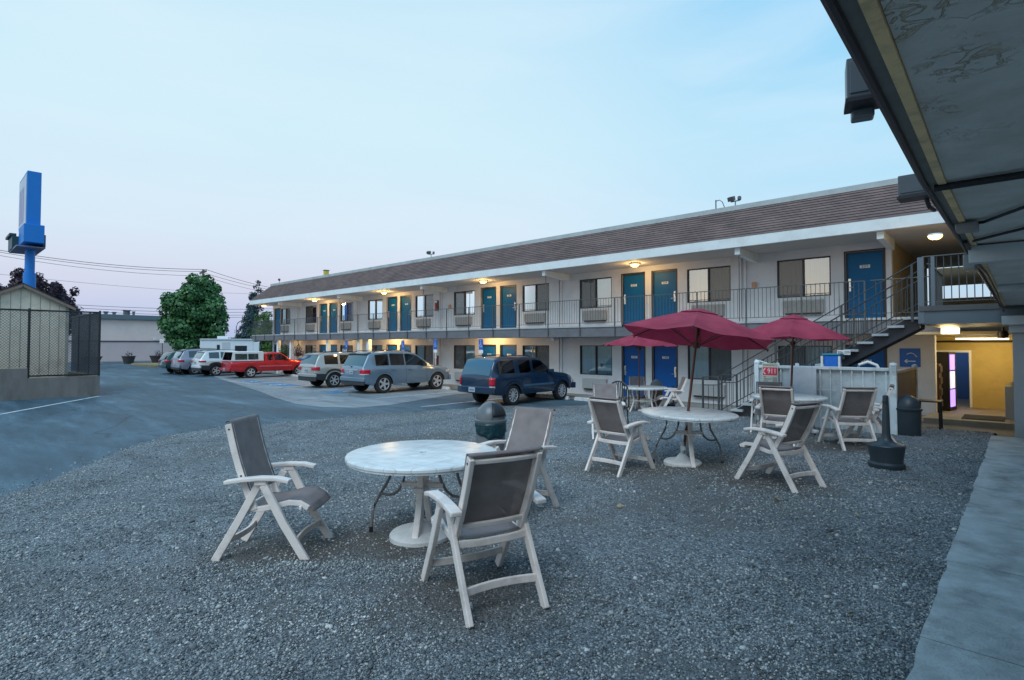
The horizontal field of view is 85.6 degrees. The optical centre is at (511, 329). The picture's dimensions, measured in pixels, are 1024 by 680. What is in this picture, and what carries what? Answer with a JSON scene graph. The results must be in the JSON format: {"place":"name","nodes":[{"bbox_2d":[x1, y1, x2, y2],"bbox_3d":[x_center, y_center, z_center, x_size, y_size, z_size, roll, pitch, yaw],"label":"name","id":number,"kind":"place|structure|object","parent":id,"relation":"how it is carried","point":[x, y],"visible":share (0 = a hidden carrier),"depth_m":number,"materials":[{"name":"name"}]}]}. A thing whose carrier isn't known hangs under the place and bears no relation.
{"place":"outdoors","nodes":[
{"label":"outdoors","id":0,"kind":"place"},
{"bbox_2d":[0,362,641,494],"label":"parking lot","id":1,"kind":"structure","parent":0,"point":[129,405],"depth_m":17.07,"materials":[{"name":"grey asphalt"}]},
{"bbox_2d":[5,170,45,287],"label":"pole sign","id":2,"kind":"object","parent":1,"relation":"on","point":[29,241],"visible":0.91,"depth_m":40.76,"materials":[{"name":"blue"}]},
{"bbox_2d":[121,352,135,363],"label":"planter","id":3,"kind":"object","parent":1,"relation":"on","point":[128,359],"visible":1,"depth_m":60.05,"materials":[{"name":"grey"}]},
{"bbox_2d":[158,351,181,373],"bbox_3d":[-23.558,2.362,41.185,2.136,1.625,4.595,-1,-2,43],"label":"parked suv","id":4,"kind":"object","parent":1,"relation":"on","point":[165,360],"visible":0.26,"depth_m":39.46,"materials":[{"name":"teal paint"}]},
{"bbox_2d":[170,348,234,374],"bbox_3d":[-21.778,2.230,40.166,2.289,1.837,5.015,-1,-2,43],"label":"parked suv","id":5,"kind":"object","parent":1,"relation":"on","point":[181,359],"visible":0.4,"depth_m":38.31,"materials":[{"name":"silver paint"}]},
{"bbox_2d":[200,336,258,350],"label":"motorhome","id":6,"kind":"object","parent":1,"relation":"on","point":[223,342],"visible":0.33,"depth_m":52.28,"materials":[{"name":"white metal"}]},
{"bbox_2d":[210,373,465,407],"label":"parking bays","id":7,"kind":"object","parent":1,"relation":"attached to","point":[302,393],"visible":0.79,"depth_m":24.12,"materials":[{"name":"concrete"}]},
{"bbox_2d":[191,349,261,375],"bbox_3d":[-19.354,2.218,38.221,2.212,1.758,4.795,-1,-2,43],"label":"parked suv","id":8,"kind":"object","parent":7,"relation":"on","point":[207,362],"visible":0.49,"depth_m":36.56,"materials":[{"name":"white paint"}]},
{"bbox_2d":[219,351,301,377],"bbox_3d":[-15.951,2.216,36.155,2.088,1.655,5.444,-1,-2,43],"label":"parked pickup","id":9,"kind":"object","parent":7,"relation":"on","point":[248,364],"visible":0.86,"depth_m":34.90,"materials":[{"name":"red paint"}]},
{"bbox_2d":[245,380,348,393],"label":"painted bay symbol field","id":10,"kind":"structure","parent":7,"relation":"on","point":[276,384],"depth_m":28.82,"materials":[{"name":"blue paint"}]},
{"bbox_2d":[298,351,353,387],"bbox_3d":[-8.334,1.961,28.416,2.203,1.759,4.895,-1,-2,43],"label":"parked suv","id":11,"kind":"object","parent":7,"relation":"on","point":[316,369],"visible":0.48,"depth_m":26.73,"materials":[{"name":"beige paint"}]},
{"bbox_2d":[340,350,450,392],"bbox_3d":[-5.217,1.830,25.382,2.289,1.863,5.015,-1,-2,43],"label":"parked suv","id":12,"kind":"object","parent":7,"relation":"on","point":[382,371],"visible":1,"depth_m":24.09,"materials":[{"name":"silver paint"}]},
{"bbox_2d":[458,355,575,404],"bbox_3d":[0.297,1.772,20.519,2.098,1.724,4.898,-1,-2,43],"label":"parked suv","id":13,"kind":"object","parent":1,"relation":"on","point":[509,379],"visible":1,"depth_m":19.20,"materials":[{"name":"blue paint"}]},
{"bbox_2d":[249,178,1023,414],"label":"motel","id":14,"kind":"structure","parent":1,"relation":"on","point":[570,304],"depth_m":19.98,"materials":[{"name":"paint"}]},
{"bbox_2d":[274,308,279,333],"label":"door","id":15,"kind":"structure","parent":14,"relation":"in","point":[277,310],"depth_m":42.87,"materials":[{"name":"blue"}]},
{"bbox_2d":[281,308,289,324],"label":"window","id":16,"kind":"structure","parent":14,"relation":"in","point":[286,312],"depth_m":41.89,"materials":[{"name":"black"}]},
{"bbox_2d":[305,345,315,353],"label":"window","id":17,"kind":"structure","parent":14,"relation":"in","point":[308,348],"depth_m":39.15,"materials":[{"name":"black glass"}]},
{"bbox_2d":[306,305,316,322],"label":"window","id":18,"kind":"structure","parent":14,"relation":"in","point":[310,310],"depth_m":39.11,"materials":[{"name":"black glass"}]},
{"bbox_2d":[319,303,326,332],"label":"door","id":19,"kind":"structure","parent":14,"relation":"in","point":[323,307],"depth_m":37.97,"materials":[{"name":"blue"}]},
{"bbox_2d":[329,302,337,332],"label":"door","id":20,"kind":"structure","parent":14,"relation":"in","point":[332,307],"depth_m":37.12,"materials":[{"name":"blue"}]},
{"bbox_2d":[341,302,352,320],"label":"window","id":21,"kind":"structure","parent":14,"relation":"in","point":[346,308],"depth_m":35.87,"materials":[{"name":"black"}]},
{"bbox_2d":[368,299,382,319],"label":"window","id":22,"kind":"structure","parent":14,"relation":"in","point":[374,306],"depth_m":33.66,"materials":[{"name":"black"}]},
{"bbox_2d":[387,296,396,330],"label":"door","id":23,"kind":"structure","parent":14,"relation":"in","point":[392,302],"depth_m":32.51,"materials":[{"name":"blue"}]},
{"bbox_2d":[400,295,410,330],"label":"door","id":24,"kind":"structure","parent":14,"relation":"in","point":[405,302],"depth_m":31.67,"materials":[{"name":"blue"}]},
{"bbox_2d":[415,345,432,363],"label":"window","id":25,"kind":"structure","parent":14,"relation":"in","point":[425,352],"depth_m":30.32,"materials":[{"name":"black glass"}]},
{"bbox_2d":[415,294,432,317],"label":"window","id":26,"kind":"structure","parent":14,"relation":"in","point":[428,299],"depth_m":30.42,"materials":[{"name":"black"}]},
{"bbox_2d":[454,345,474,368],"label":"window","id":27,"kind":"structure","parent":14,"relation":"in","point":[462,353],"depth_m":28.28,"materials":[{"name":"black glass"}]},
{"bbox_2d":[454,290,474,315],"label":"window","id":28,"kind":"structure","parent":14,"relation":"in","point":[461,299],"depth_m":28.23,"materials":[{"name":"black"}]},
{"bbox_2d":[481,286,495,328],"bbox_3d":[-1.117,-1.049,27.031,1.050,2.077,0.125,-1,-2,43],"label":"door","id":29,"kind":"structure","parent":14,"relation":"in","point":[488,295],"depth_m":27.09,"materials":[{"name":"blue"}]},
{"bbox_2d":[482,345,495,356],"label":"door","id":30,"kind":"structure","parent":14,"relation":"in","point":[490,350],"depth_m":26.99,"materials":[{"name":"blue"}]},
{"bbox_2d":[261,371,740,410],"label":"motel walkway","id":31,"kind":"structure","parent":14,"relation":"attached to","point":[574,395],"depth_m":20.80,"materials":[{"name":"concrete"}]},
{"bbox_2d":[500,345,515,355],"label":"door","id":32,"kind":"structure","parent":14,"relation":"in","point":[505,350],"depth_m":26.17,"materials":[{"name":"blue"}]},
{"bbox_2d":[500,284,515,327],"bbox_3d":[-0.148,-1.073,26.134,1.050,2.077,0.125,-1,-2,43],"label":"door","id":33,"kind":"structure","parent":14,"relation":"in","point":[508,293],"depth_m":26.20,"materials":[{"name":"blue"}]},
{"bbox_2d":[523,345,548,367],"bbox_3d":[1.126,1.299,24.960,1.580,1.210,0.176,-1,-2,43],"label":"window","id":34,"kind":"structure","parent":14,"relation":"in","point":[541,352],"depth_m":24.80,"materials":[{"name":"black glass"}]},
{"bbox_2d":[523,283,548,311],"bbox_3d":[1.094,-1.456,24.997,1.580,1.220,0.080,-1,-2,43],"label":"window","id":35,"kind":"structure","parent":14,"relation":"in","point":[534,293],"depth_m":24.99,"materials":[{"name":"black"}]},
{"bbox_2d":[580,345,611,375],"bbox_3d":[3.521,1.242,22.794,1.580,1.210,0.250,-1,-2,43],"label":"window","id":36,"kind":"structure","parent":14,"relation":"in","point":[594,359],"depth_m":22.77,"materials":[{"name":"black glass"}]},
{"bbox_2d":[580,277,611,308],"bbox_3d":[3.497,-1.513,22.839,1.580,1.220,0.178,-1,-2,43],"label":"window","id":37,"kind":"structure","parent":14,"relation":"in","point":[591,289],"depth_m":22.84,"materials":[{"name":"black"}]},
{"bbox_2d":[621,272,644,324],"bbox_3d":[4.753,-1.192,21.597,1.050,2.077,0.125,-1,-2,43],"label":"door","id":38,"kind":"structure","parent":14,"relation":"in","point":[633,283],"depth_m":21.62,"materials":[{"name":"blue"}]},
{"bbox_2d":[621,346,645,396],"bbox_3d":[4.753,1.607,21.524,1.050,2.077,0.125,-1,-2,43],"label":"door","id":39,"kind":"structure","parent":14,"relation":"in","point":[629,354],"depth_m":21.61,"materials":[{"name":"blue"}]},
{"bbox_2d":[651,268,677,317],"bbox_3d":[5.722,-1.215,20.700,1.050,2.077,0.125,-1,-2,43],"label":"door","id":40,"kind":"structure","parent":14,"relation":"in","point":[664,281],"depth_m":20.75,"materials":[{"name":"blue"}]},
{"bbox_2d":[652,345,677,400],"bbox_3d":[5.722,1.584,20.627,1.050,2.077,0.125,-1,-2,43],"label":"door","id":41,"kind":"structure","parent":14,"relation":"in","point":[664,359],"depth_m":20.63,"materials":[{"name":"blue"}]},
{"bbox_2d":[687,265,730,302],"bbox_3d":[6.997,-1.597,19.599,1.580,1.220,0.177,-1,-2,43],"label":"window","id":42,"kind":"structure","parent":14,"relation":"in","point":[710,278],"depth_m":19.53,"materials":[{"name":"black"}]},
{"bbox_2d":[688,346,731,380],"bbox_3d":[6.996,1.157,19.527,1.580,1.210,0.177,-1,-2,43],"label":"window","id":43,"kind":"structure","parent":14,"relation":"in","point":[709,361],"depth_m":19.46,"materials":[{"name":"black"}]},
{"bbox_2d":[777,256,830,297],"bbox_3d":[9.250,-1.652,17.515,1.550,1.220,0.179,-1,-2,43],"label":"window","id":44,"kind":"structure","parent":14,"relation":"in","point":[813,270],"depth_m":17.51,"materials":[{"name":"black"}]},
{"bbox_2d":[778,346,831,365],"bbox_3d":[9.274,1.103,17.469,1.550,1.210,0.250,-1,-2,43],"label":"window","id":45,"kind":"structure","parent":14,"relation":"in","point":[784,351],"depth_m":17.50,"materials":[{"name":"black glass"}]},
{"bbox_2d":[844,248,885,317],"bbox_3d":[10.432,-1.329,16.340,1.050,2.077,0.125,-1,-2,43],"label":"door","id":46,"kind":"structure","parent":14,"relation":"in","point":[868,265],"depth_m":16.35,"materials":[{"name":"blue"}]},
{"bbox_2d":[846,345,886,367],"bbox_3d":[10.432,1.470,16.267,1.050,2.077,0.125,-1,-2,43],"label":"door","id":47,"kind":"structure","parent":14,"relation":"in","point":[880,358],"depth_m":16.11,"materials":[{"name":"blue"}]},
{"bbox_2d":[899,348,920,366],"bbox_3d":[11.168,0.776,15.519,0.480,0.520,0.025,-1,-2,43],"label":"arrow sign","id":48,"kind":"object","parent":14,"relation":"attached to","point":[909,357],"visible":1,"depth_m":15.52,"materials":[{"name":"blue metal"}]},
{"bbox_2d":[997,327,1008,337],"bbox_3d":[11.158,0.059,12.567,0.200,0.260,0.200,-1,-2,43],"label":"security camera","id":49,"kind":"object","parent":14,"relation":"attached to","point":[1002,333],"visible":0.92,"depth_m":12.52,"materials":[{"name":"black plastic"}]},
{"bbox_2d":[702,261,926,416],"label":"staircase","id":50,"kind":"structure","parent":1,"relation":"on","point":[904,329],"depth_m":11.92,"materials":[{"name":"metal"}]},
{"bbox_2d":[923,412,1014,429],"bbox_3d":[11.467,2.234,12.359,3.520,0.380,1.398,-1,-2,43],"label":"entrance step","id":51,"kind":"object","parent":1,"relation":"on","point":[950,419],"visible":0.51,"depth_m":12.57,"materials":[{"name":"concrete"}]},
{"bbox_2d":[1005,382,1013,418],"bbox_3d":[11.797,1.629,12.752,0.630,0.850,0.500,-1,-2,43],"label":"utility cabinet","id":52,"kind":"object","parent":51,"relation":"on","point":[1009,401],"visible":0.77,"depth_m":12.74,"materials":[{"name":"grey"}]},
{"bbox_2d":[0,0,992,345],"label":"sky","id":53,"kind":"structure","parent":0,"point":[265,141],"materials":[{"name":"blue"}]},
{"bbox_2d":[0,404,995,679],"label":"gravel ground","id":54,"kind":"structure","parent":0,"point":[436,602],"depth_m":4.58,"materials":[{"name":"grey gravel"}]},
{"bbox_2d":[211,414,332,560],"bbox_3d":[-2.003,1.304,4.677,0.805,1.133,0.624,0,-2,1],"label":"patio chair","id":55,"kind":"object","parent":54,"relation":"on","point":[254,465],"visible":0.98,"depth_m":4.55,"materials":[{"name":"white plastic"}]},
{"bbox_2d":[389,496,448,547],"bbox_3d":[-0.804,1.652,4.874,0.540,0.360,0.540,-1,-2,42],"label":"umbrella base","id":56,"kind":"object","parent":54,"relation":"on","point":[400,535],"visible":0.54,"depth_m":4.75,"materials":[{"name":"white plastic"}]},
{"bbox_2d":[345,440,496,538],"bbox_3d":[-0.792,1.454,4.922,1.340,0.730,1.340,0,-2,7],"label":"round table","id":57,"kind":"object","parent":54,"relation":"on","point":[422,460],"visible":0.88,"depth_m":4.81,"materials":[{"name":"white plastic"}]},
{"bbox_2d":[421,446,549,627],"bbox_3d":[-0.196,1.265,3.728,0.668,1.028,0.830,0,-2,-27],"label":"patio chair","id":58,"kind":"object","parent":54,"relation":"on","point":[499,494],"visible":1,"depth_m":3.54,"materials":[{"name":"white plastic"}]},
{"bbox_2d":[474,401,506,450],"bbox_3d":[-0.334,1.573,8.653,0.510,0.918,0.510,1,-2,-42],"label":"litter bin","id":59,"kind":"object","parent":54,"relation":"on","point":[490,420],"visible":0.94,"depth_m":8.47,"materials":[{"name":"green plastic"}]},
{"bbox_2d":[480,406,558,521],"bbox_3d":[0.025,1.337,5.592,0.668,1.028,0.830,-2,-2,37],"label":"patio chair","id":60,"kind":"object","parent":54,"relation":"on","point":[530,427],"visible":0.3,"depth_m":5.77,"materials":[{"name":"white plastic"}]},
{"bbox_2d":[591,383,625,439],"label":"patio chair","id":61,"kind":"object","parent":54,"relation":"on","point":[605,390],"visible":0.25,"depth_m":11.10,"materials":[{"name":"white plastic"}]},
{"bbox_2d":[585,395,655,477],"bbox_3d":[1.456,1.399,7.499,0.830,1.028,0.668,2,-2,-44],"label":"patio chair","id":62,"kind":"object","parent":54,"relation":"on","point":[608,420],"visible":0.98,"depth_m":7.37,"materials":[{"name":"white plastic"}]},
{"bbox_2d":[612,381,629,423],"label":"slat chair","id":63,"kind":"object","parent":54,"relation":"on","point":[624,400],"visible":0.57,"depth_m":12.53,"materials":[{"name":"white plastic"}]},
{"bbox_2d":[627,376,647,409],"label":"patio chair","id":64,"kind":"object","parent":54,"relation":"on","point":[633,380],"visible":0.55,"depth_m":17.55,"materials":[{"name":"white plastic"}]},
{"bbox_2d":[623,385,666,411],"bbox_3d":[3.932,2.050,16.414,1.320,0.730,1.320,-1,-2,26],"label":"round table","id":65,"kind":"object","parent":54,"relation":"on","point":[643,387],"visible":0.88,"depth_m":16.22,"materials":[{"name":"white plastic"}]},
{"bbox_2d":[650,379,662,406],"bbox_3d":[4.564,2.030,17.465,0.440,0.940,0.440,-1,-2,43],"label":"litter bin","id":66,"kind":"object","parent":54,"relation":"on","point":[656,382],"visible":0.49,"depth_m":17.31,"materials":[{"name":"brown"}]},
{"bbox_2d":[656,377,686,406],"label":"patio chair","id":67,"kind":"object","parent":54,"relation":"on","point":[677,392],"visible":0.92,"depth_m":15.46,"materials":[{"name":"white plastic"}]},
{"bbox_2d":[663,442,701,466],"bbox_3d":[2.408,1.744,7.812,0.520,0.320,0.520,0,-2,12],"label":"umbrella base","id":68,"kind":"object","parent":54,"relation":"on","point":[682,459],"visible":0.93,"depth_m":7.72,"materials":[{"name":"white plastic"}]},
{"bbox_2d":[621,308,775,452],"bbox_3d":[2.665,0.727,7.968,2.267,2.085,1.984,0,-2,-9],"label":"patio umbrella","id":69,"kind":"object","parent":68,"relation":"on","point":[695,329],"visible":1,"depth_m":7.90,"materials":[{"name":"red fabric"}]},
{"bbox_2d":[641,406,738,467],"bbox_3d":[2.483,1.520,7.782,1.310,0.730,1.310,1,-1,1],"label":"round table","id":70,"kind":"object","parent":54,"relation":"on","point":[692,415],"visible":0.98,"depth_m":7.67,"materials":[{"name":"white plastic"}]},
{"bbox_2d":[749,381,781,432],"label":"patio chair","id":71,"kind":"object","parent":54,"relation":"on","point":[755,402],"visible":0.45,"depth_m":10.96,"materials":[{"name":"white plastic"}]},
{"bbox_2d":[755,385,804,445],"bbox_3d":[4.436,1.420,9.140,0.668,1.028,0.830,-1,-2,36],"label":"patio chair","id":72,"kind":"object","parent":54,"relation":"on","point":[775,403],"visible":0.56,"depth_m":8.98,"materials":[{"name":"white plastic"}]},
{"bbox_2d":[734,401,826,492],"bbox_3d":[3.233,1.353,6.685,0.668,1.028,0.830,1,-1,-28],"label":"patio chair","id":73,"kind":"object","parent":54,"relation":"on","point":[797,425],"visible":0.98,"depth_m":6.52,"materials":[{"name":"white plastic"}]},
{"bbox_2d":[752,393,827,434],"bbox_3d":[5.099,1.576,10.164,1.240,0.730,1.240,0,-2,-3],"label":"round table","id":74,"kind":"object","parent":54,"relation":"on","point":[803,398],"visible":0.21,"depth_m":9.84,"materials":[{"name":"white plastic"}]},
{"bbox_2d":[754,359,897,434],"bbox_3d":[6.205,1.362,11.122,2.580,1.500,0.130,-1,-2,43],"label":"enclosure fence","id":75,"kind":"object","parent":54,"relation":"on","point":[831,382],"visible":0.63,"depth_m":10.84,"materials":[{"name":"white wood"}]},
{"bbox_2d":[762,363,777,381],"bbox_3d":[5.461,0.937,11.705,0.320,0.460,0.022,-1,-2,43],"label":"emergency sign","id":76,"kind":"object","parent":75,"relation":"attached to","point":[769,372],"visible":0.97,"depth_m":11.71,"materials":[{"name":"grey plastic"}]},
{"bbox_2d":[792,367,816,394],"bbox_3d":[5.946,1.035,11.255,0.450,0.560,0.010,-1,-2,43],"label":"blank sign panel","id":77,"kind":"object","parent":75,"relation":"attached to","point":[804,380],"visible":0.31,"depth_m":11.24,"materials":[{"name":"white plastic"}]},
{"bbox_2d":[821,353,843,366],"bbox_3d":[6.674,1.281,11.491,0.360,1.580,0.385,-1,-2,43],"label":"blue bin","id":78,"kind":"object","parent":54,"relation":"on","point":[832,359],"visible":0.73,"depth_m":11.41,"materials":[{"name":"blue plastic"}]},
{"bbox_2d":[817,387,878,450],"bbox_3d":[5.524,1.423,9.084,0.668,1.028,0.830,0,-1,4],"label":"patio chair","id":79,"kind":"object","parent":54,"relation":"on","point":[856,402],"visible":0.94,"depth_m":8.88,"materials":[{"name":"white plastic"}]},
{"bbox_2d":[837,384,895,443],"bbox_3d":[5.991,1.428,9.344,0.830,1.028,0.668,-1,-2,36],"label":"patio chair","id":80,"kind":"object","parent":54,"relation":"on","point":[875,419],"visible":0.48,"depth_m":9.07,"materials":[{"name":"white plastic"}]},
{"bbox_2d":[867,395,905,470],"bbox_3d":[5.088,1.377,7.521,0.440,0.980,0.440,-1,-2,43],"label":"ash stand","id":81,"kind":"object","parent":54,"relation":"on","point":[886,451],"visible":1,"depth_m":7.41,"materials":[{"name":"black plastic"}]},
{"bbox_2d":[897,364,917,398],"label":"enclosure side wall","id":82,"kind":"structure","parent":54,"relation":"on","point":[907,381],"depth_m":11.43,"materials":[{"name":"beige wood"}]},
{"bbox_2d":[896,395,922,435],"bbox_3d":[7.319,1.643,10.219,0.450,0.870,0.450,1,-2,-37],"label":"litter bin","id":83,"kind":"object","parent":54,"relation":"on","point":[909,409],"visible":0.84,"depth_m":10.07,"materials":[{"name":"black plastic"}]},
{"bbox_2d":[820,0,1023,437],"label":"motel wing","id":84,"kind":"structure","parent":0,"point":[943,80],"depth_m":1.63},
{"bbox_2d":[844,58,878,122],"bbox_3d":[1.064,-0.723,1.657,0.119,0.158,0.126,-1,-2,28],"label":"floodlight","id":85,"kind":"object","parent":84,"relation":"attached to","point":[860,105],"visible":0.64,"depth_m":1.63,"materials":[{"name":"black metal"}]},
{"bbox_2d":[897,174,935,211],"bbox_3d":[1.992,-0.665,2.703,0.149,0.149,0.257,-1,-2,43],"label":"floodlight","id":86,"kind":"object","parent":84,"relation":"attached to","point":[910,189],"visible":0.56,"depth_m":2.64,"materials":[{"name":"black metal"}]},
{"bbox_2d":[921,399,1004,422],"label":"passage floor","id":87,"kind":"structure","parent":0,"point":[963,406],"depth_m":16.33,"materials":[{"name":"beige concrete"}]},
{"bbox_2d":[937,364,942,407],"bbox_3d":[12.065,1.662,15.707,0.230,1.400,0.600,-1,-2,43],"label":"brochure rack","id":88,"kind":"object","parent":87,"relation":"on","point":[939,383],"visible":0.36,"depth_m":15.46,"materials":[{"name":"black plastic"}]},
{"bbox_2d":[936,352,956,410],"bbox_3d":[12.941,1.525,16.591,0.700,1.720,0.520,1,-2,-38],"label":"vending machine","id":89,"kind":"object","parent":87,"relation":"on","point":[946,361],"visible":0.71,"depth_m":16.28,"materials":[{"name":"black plastic"}]},
{"bbox_2d":[961,414,1004,421],"bbox_3d":[11.018,2.049,12.917,0.750,0.016,1.000,-1,-2,43],"label":"door mat","id":90,"kind":"object","parent":87,"relation":"on","point":[984,417],"depth_m":12.89,"materials":[{"name":"brown fabric"}]},
{"bbox_2d":[906,435,1023,679],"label":"sidewalk","id":91,"kind":"structure","parent":0,"point":[973,628],"depth_m":3.72,"materials":[{"name":"concrete"}]},
{"bbox_2d":[921,423,1014,436],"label":"entrance pavement","id":92,"kind":"structure","parent":0,"point":[1005,432],"depth_m":12.03,"materials":[{"name":"concrete"}]},
{"bbox_2d":[917,399,942,429],"bbox_3d":[8.402,1.777,11.121,0.400,0.730,0.400,-1,-2,43],"label":"side table","id":93,"kind":"object","parent":92,"relation":"on","point":[939,402],"visible":0.61,"depth_m":11.05,"materials":[{"name":"black plastic"}]},
{"label":"ground","id":94,"kind":"structure","parent":0,"visible":0},
{"bbox_2d":[0,268,82,335],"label":"purple tree","id":95,"kind":"object","parent":94,"relation":"on","point":[55,290],"visible":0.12,"depth_m":45.63,"materials":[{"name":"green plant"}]},
{"bbox_2d":[0,368,99,400],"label":"retaining wall","id":96,"kind":"structure","parent":94,"relation":"on","point":[17,384],"depth_m":21.40,"materials":[{"name":"concrete"}]},
{"bbox_2d":[0,283,76,377],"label":"shed","id":97,"kind":"structure","parent":96,"relation":"on","point":[22,296],"depth_m":22.45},
{"bbox_2d":[0,308,100,377],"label":"chain link fence","id":98,"kind":"object","parent":96,"relation":"on","point":[80,356],"visible":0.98,"depth_m":22.23,"materials":[{"name":"black metal"}]},
{"bbox_2d":[68,310,199,362],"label":"long building","id":99,"kind":"structure","parent":94,"relation":"on","point":[139,337],"depth_m":66.92,"materials":[{"name":"grey"}]},
{"bbox_2d":[156,272,229,350],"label":"maple tree","id":100,"kind":"object","parent":94,"relation":"on","point":[195,312],"visible":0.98,"depth_m":53.68,"materials":[{"name":"green plant"}]},
{"bbox_2d":[234,312,259,338],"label":"spruce tree","id":101,"kind":"object","parent":94,"relation":"on","point":[246,334],"visible":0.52,"depth_m":88.02,"materials":[{"name":"green plant"}]},
{"bbox_2d":[236,280,274,351],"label":"spruce tree","id":102,"kind":"object","parent":94,"relation":"on","point":[252,309],"visible":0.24,"depth_m":91.56,"materials":[{"name":"green plant"}]},
{"bbox_2d":[249,311,273,351],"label":"green tree","id":103,"kind":"object","parent":94,"relation":"on","point":[266,346],"visible":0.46,"depth_m":59.01,"materials":[{"name":"green plant"}]},
{"bbox_3d":[3.932,2.320,16.407,0.400,0.220,0.400,1,-2,-28],"label":"umbrella base","id":104,"kind":"object","parent":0,"visible":0},
{"bbox_2d":[603,334,678,407],"bbox_3d":[3.788,1.196,16.437,2.097,2.230,2.093,0,-2,43],"label":"patio umbrella","id":105,"kind":"object","parent":104,"relation":"on","point":[636,341],"visible":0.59,"depth_m":15.96,"materials":[{"name":"red fabric"}]},
{"bbox_3d":[5.099,1.821,10.158,0.440,0.270,0.440,-1,-2,34],"label":"umbrella base","id":106,"kind":"object","parent":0,"visible":0},
{"bbox_2d":[752,314,851,386],"bbox_3d":[5.146,0.772,10.166,1.998,2.130,2.035,2,-1,43],"label":"patio umbrella","id":107,"kind":"object","parent":106,"relation":"on","point":[793,326],"visible":0.9,"depth_m":9.74,"materials":[{"name":"red fabric"}]},
{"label":"utility pole","id":108,"kind":"object","parent":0,"visible":0},
{"bbox_2d":[0,250,205,269],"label":"power line","id":109,"kind":"object","parent":108,"relation":"attached to","point":[111,264],"visible":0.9,"depth_m":65.29,"materials":[{"name":"black metal"}]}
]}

